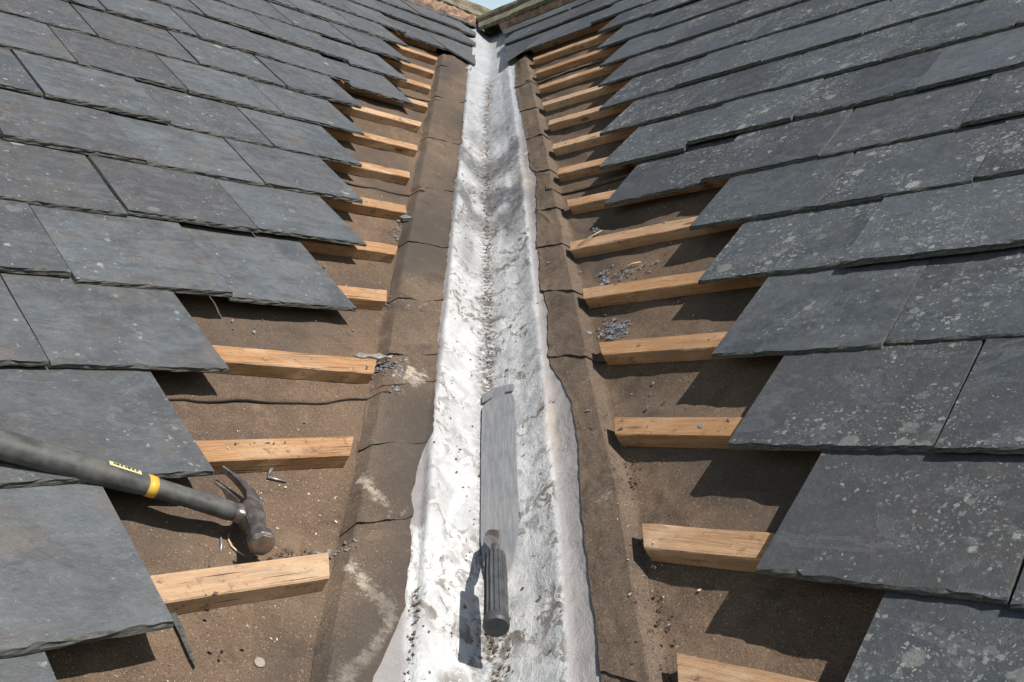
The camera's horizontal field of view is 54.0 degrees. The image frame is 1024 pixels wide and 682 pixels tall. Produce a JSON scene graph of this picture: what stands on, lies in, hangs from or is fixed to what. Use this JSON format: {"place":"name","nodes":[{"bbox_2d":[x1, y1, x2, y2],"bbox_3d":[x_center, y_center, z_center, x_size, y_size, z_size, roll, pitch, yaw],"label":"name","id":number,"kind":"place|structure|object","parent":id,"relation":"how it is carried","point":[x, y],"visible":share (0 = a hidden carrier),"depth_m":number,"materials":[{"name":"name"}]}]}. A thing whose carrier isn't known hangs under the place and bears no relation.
{"place":"outdoors","nodes":[
{"label":"outdoors","id":0,"kind":"place"},
{"bbox_2d":[0,0,490,681],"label":"slate roof","id":1,"kind":"structure","parent":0,"point":[184,184],"depth_m":1.57,"materials":[{"name":"stone"}]},
{"bbox_2d":[0,429,275,555],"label":"claw hammer","id":2,"kind":"object","parent":1,"relation":"on","point":[246,514],"visible":1,"depth_m":1.14,"materials":[{"name":"black rubber"}]},
{"bbox_2d":[170,612,195,668],"bbox_3d":[-0.341,0.307,1.042,0.059,0.056,0.008,-4,-5,41],"label":"slate sliver","id":3,"kind":"object","parent":1,"relation":"on","point":[178,627],"visible":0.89,"depth_m":1.04,"materials":[{"name":"grey stone"}]},
{"bbox_2d":[219,535,222,551],"bbox_3d":[-0.347,0.241,1.197,0.008,0.018,0.021,0,-4,-1],"label":"loose nail","id":4,"kind":"object","parent":1,"relation":"on","point":[221,540],"visible":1,"depth_m":1.20,"materials":[{"name":"silver metal"}]},
{"bbox_2d":[227,533,244,555],"bbox_3d":[-0.334,0.245,1.205,0.034,0.025,0.009,-4,-5,39],"label":"wood straw","id":5,"kind":"object","parent":1,"relation":"on","point":[230,544],"visible":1,"depth_m":1.20,"materials":[{"name":"beige wood"}]},
{"bbox_2d":[254,657,264,667],"bbox_3d":[-0.269,0.343,1.072,0.011,0.010,0.011,0,-4,-1],"label":"felt washer","id":6,"kind":"object","parent":1,"relation":"on","point":[259,662],"visible":1,"depth_m":1.07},
{"bbox_2d":[267,468,286,481],"bbox_3d":[-0.318,0.175,1.343,0.028,0.028,0.022,2,-5,-36],"label":"bent nail","id":7,"kind":"object","parent":1,"relation":"attached to","point":[270,477],"visible":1,"depth_m":1.33,"materials":[{"name":"silver metal"}]},
{"bbox_2d":[353,353,392,359],"bbox_3d":[-0.233,0.026,1.695,0.012,0.012,0.086,-4,-5,42],"label":"wood scrap","id":8,"kind":"object","parent":1,"relation":"on","point":[378,356],"visible":1,"depth_m":1.69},
{"bbox_2d":[399,215,412,219],"bbox_3d":[-0.277,-0.301,2.365,0.090,0.033,0.017,0,-4,-14],"label":"slate fragment","id":9,"kind":"object","parent":1,"relation":"on","point":[404,217],"visible":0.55,"depth_m":2.37,"materials":[{"name":"grey stone"}]},
{"bbox_2d":[468,0,515,30],"label":"sky","id":10,"kind":"structure","parent":0,"point":[490,4],"materials":[{"name":"blue"}]},
{"bbox_2d":[476,0,1023,681],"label":"slate roof","id":11,"kind":"structure","parent":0,"point":[830,192],"depth_m":1.48,"materials":[{"name":"stone"}]},
{"bbox_2d":[136,74,803,639],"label":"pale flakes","id":12,"kind":"object","parent":11,"relation":"on","point":[336,522],"visible":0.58,"depth_m":1.29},
{"bbox_2d":[231,97,729,558],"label":"slate chippings","id":13,"kind":"object","parent":11,"relation":"on","point":[610,336],"visible":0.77,"depth_m":1.81,"materials":[{"name":"grey stone"}]},
{"bbox_2d":[373,27,600,681],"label":"lead valley","id":14,"kind":"structure","parent":11,"relation":"attached to","point":[551,528],"depth_m":1.54,"materials":[{"name":"grey metal"}]},
{"bbox_2d":[189,84,765,681],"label":"dirt crumbs","id":15,"kind":"object","parent":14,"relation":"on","point":[211,650],"visible":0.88,"depth_m":1.23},
{"bbox_2d":[481,384,518,636],"bbox_3d":[-0.020,0.210,1.468,0.058,0.310,0.606,0,-4,-1],"label":"slate ripper","id":16,"kind":"object","parent":14,"relation":"on","point":[499,512],"visible":1,"depth_m":1.47,"materials":[{"name":"metal"}]},
{"bbox_2d":[578,230,601,245],"bbox_3d":[0.167,-0.220,2.148,0.054,0.034,0.008,0,-4,-1],"label":"wood splinter","id":17,"kind":"object","parent":11,"relation":"on","point":[588,238],"visible":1,"depth_m":2.15,"materials":[{"name":"beige wood"}]},
{"bbox_2d":[620,261,640,270],"bbox_3d":[0.236,-0.148,2.000,0.044,0.017,0.004,-2,-4,26],"label":"wood splinter","id":18,"kind":"object","parent":11,"relation":"on","point":[629,265],"visible":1,"depth_m":2.00,"materials":[{"name":"beige wood"}]}
]}

